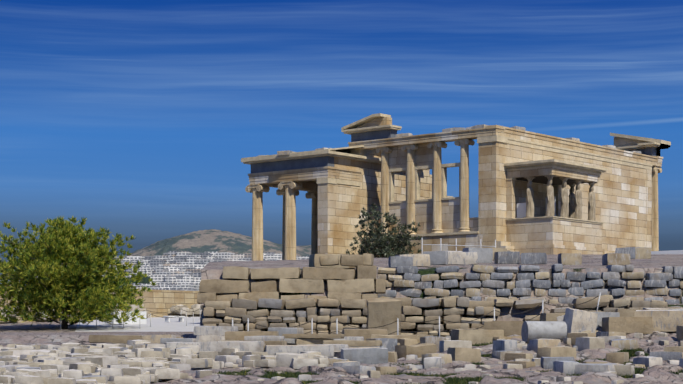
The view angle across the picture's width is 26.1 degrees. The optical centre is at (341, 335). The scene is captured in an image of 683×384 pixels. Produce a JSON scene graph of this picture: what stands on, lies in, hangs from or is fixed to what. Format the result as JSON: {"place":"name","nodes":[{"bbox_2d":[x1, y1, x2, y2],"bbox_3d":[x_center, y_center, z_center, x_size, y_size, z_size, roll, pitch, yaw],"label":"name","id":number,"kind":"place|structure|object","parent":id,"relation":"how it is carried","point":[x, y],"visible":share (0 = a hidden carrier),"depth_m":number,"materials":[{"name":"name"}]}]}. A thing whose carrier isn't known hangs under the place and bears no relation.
{"place":"outdoors","nodes":[
{"label":"outdoors","id":0,"kind":"place"},
{"bbox_2d":[37,229,310,276],"bbox_3d":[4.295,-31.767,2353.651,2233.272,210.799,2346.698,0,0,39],"label":"hill","id":1,"kind":"structure","parent":0,"point":[210,240],"depth_m":1831.46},
{"bbox_2d":[119,276,149,287],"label":"city trees","id":2,"kind":"object","parent":1,"relation":"on","point":[144,280],"depth_m":1663.63,"materials":[{"name":"green plant"}]},
{"bbox_2d":[62,251,308,290],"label":"city","id":3,"kind":"object","parent":1,"relation":"on","point":[175,270],"visible":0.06,"depth_m":1689.78},
{"bbox_2d":[0,254,682,383],"bbox_3d":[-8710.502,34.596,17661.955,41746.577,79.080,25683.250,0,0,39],"label":"ground","id":4,"kind":"structure","parent":0,"point":[38,333],"depth_m":52.53,"materials":[{"name":"grey stone"}]},
{"bbox_2d":[0,216,155,328],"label":"tree","id":5,"kind":"object","parent":4,"relation":"on","point":[62,236],"depth_m":97.63,"materials":[{"name":"green plant"}]},
{"bbox_2d":[0,285,199,322],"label":"wall","id":6,"kind":"structure","parent":4,"relation":"on","point":[155,301],"depth_m":122.65,"materials":[{"name":"beige stone"}]},
{"bbox_2d":[0,304,200,322],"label":"stone blocks","id":7,"kind":"structure","parent":4,"relation":"on","point":[185,308],"depth_m":123.04,"materials":[{"name":"beige stone"}]},
{"bbox_2d":[75,317,199,331],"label":"paving","id":8,"kind":"structure","parent":4,"relation":"on","point":[160,324],"depth_m":103.35,"materials":[{"name":"white stone"}]},
{"bbox_2d":[197,253,385,303],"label":"wall","id":9,"kind":"structure","parent":4,"relation":"on","point":[348,286],"depth_m":53.30,"materials":[{"name":"beige stone"}]},
{"bbox_2d":[58,238,600,336],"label":"posts","id":10,"kind":"object","parent":4,"relation":"on","point":[456,245],"visible":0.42,"depth_m":85.05,"materials":[{"name":"silver metal"}]},
{"bbox_2d":[64,296,599,334],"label":"ropes","id":11,"kind":"object","parent":10,"relation":"attached to","point":[380,326],"visible":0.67,"depth_m":50.05,"materials":[{"name":"grey"}]},
{"bbox_2d":[0,331,682,383],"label":"rubble","id":12,"kind":"object","parent":4,"relation":"on","point":[139,362],"visible":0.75,"depth_m":38.14,"materials":[{"name":"beige stone"}]},
{"bbox_2d":[346,204,421,257],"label":"olive","id":13,"kind":"object","parent":4,"relation":"on","point":[374,238],"depth_m":92.92,"materials":[{"name":"green plant"}]},
{"bbox_2d":[89,298,682,375],"bbox_3d":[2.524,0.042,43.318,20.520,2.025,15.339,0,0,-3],"label":"stone blocks","id":14,"kind":"structure","parent":4,"relation":"on","point":[210,338],"depth_m":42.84,"materials":[{"name":"grey stone"}]},
{"bbox_2d":[104,250,682,323],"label":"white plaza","id":15,"kind":"structure","parent":4,"relation":"on","point":[143,321],"depth_m":107.22,"materials":[{"name":"white stone"}]},
{"bbox_2d":[309,248,506,267],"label":"stone blocks","id":16,"kind":"object","parent":4,"relation":"on","point":[314,260],"visible":0.29,"depth_m":55.31,"materials":[{"name":"beige stone"}]},
{"bbox_2d":[367,149,452,218],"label":"interior wall","id":17,"kind":"structure","parent":4,"relation":"on","point":[374,183],"depth_m":100.22,"materials":[{"name":"beige stone"}]},
{"bbox_2d":[202,297,682,337],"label":"wall","id":18,"kind":"structure","parent":4,"relation":"on","point":[237,312],"depth_m":52.33,"materials":[{"name":"beige stone"}]},
{"bbox_2d":[215,342,682,383],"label":"grass tufts","id":19,"kind":"object","parent":4,"relation":"on","point":[451,380],"visible":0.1,"depth_m":36.33,"materials":[{"name":"green plant"}]},
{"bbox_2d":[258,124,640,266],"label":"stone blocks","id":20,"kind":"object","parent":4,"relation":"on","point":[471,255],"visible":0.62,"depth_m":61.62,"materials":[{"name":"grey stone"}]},
{"bbox_2d":[248,117,662,255],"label":"walls","id":21,"kind":"structure","parent":4,"relation":"on","point":[623,201],"depth_m":95.88,"materials":[{"name":"beige stone"}]},
{"bbox_2d":[251,129,659,172],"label":"frieze","id":22,"kind":"object","parent":21,"relation":"on","point":[323,161],"visible":0.4,"depth_m":97.93,"materials":[{"name":"grey stone"}]},
{"bbox_2d":[241,113,670,239],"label":"trim","id":23,"kind":"structure","parent":21,"relation":"attached to","point":[346,152],"depth_m":96.41,"materials":[{"name":"beige stone"}]},
{"bbox_2d":[516,176,586,184],"bbox_3d":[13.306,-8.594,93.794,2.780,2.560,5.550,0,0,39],"label":"porch ceiling","id":24,"kind":"structure","parent":21,"relation":"on","point":[544,180],"depth_m":93.66,"materials":[{"name":"grey"}]},
{"bbox_2d":[517,196,555,217],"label":"panels","id":25,"kind":"object","parent":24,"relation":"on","point":[521,210],"visible":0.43,"depth_m":92.31,"materials":[{"name":"grey"}]},
{"bbox_2d":[523,175,596,220],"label":"caryatids","id":26,"kind":"object","parent":21,"relation":"on","point":[571,207],"visible":0.94,"depth_m":92.04,"materials":[{"name":"beige stone"}]},
{"bbox_2d":[252,144,658,260],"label":"columns","id":27,"kind":"structure","parent":4,"relation":"on","point":[289,229],"depth_m":97.41,"materials":[{"name":"beige stone"}]},
{"bbox_2d":[245,138,661,234],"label":"column capital","id":28,"kind":"object","parent":27,"relation":"on","point":[282,186],"visible":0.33,"depth_m":97.60,"materials":[{"name":"beige stone"}]},
{"bbox_2d":[328,330,682,371],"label":"stone blocks","id":29,"kind":"object","parent":4,"relation":"on","point":[389,344],"visible":0.33,"depth_m":42.46,"materials":[{"name":"beige stone"}]},
{"bbox_2d":[388,247,650,267],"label":"stone blocks","id":30,"kind":"object","parent":4,"relation":"on","point":[622,256],"visible":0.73,"depth_m":61.50,"materials":[{"name":"beige stone"}]},
{"bbox_2d":[377,264,682,303],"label":"wall","id":31,"kind":"structure","parent":4,"relation":"on","point":[522,283],"depth_m":54.76,"materials":[{"name":"grey stone"}]},
{"bbox_2d":[521,321,566,342],"bbox_3d":[6.511,-0.108,47.134,1.352,0.720,0.720,0,0,-11],"label":"drum","id":32,"kind":"object","parent":4,"relation":"on","point":[530,330],"visible":0.67,"depth_m":46.84,"materials":[{"name":"white stone"}]},
{"bbox_2d":[0,0,682,276],"label":"sky","id":33,"kind":"structure","parent":0,"point":[138,118],"materials":[{"name":"blue"}]}
]}

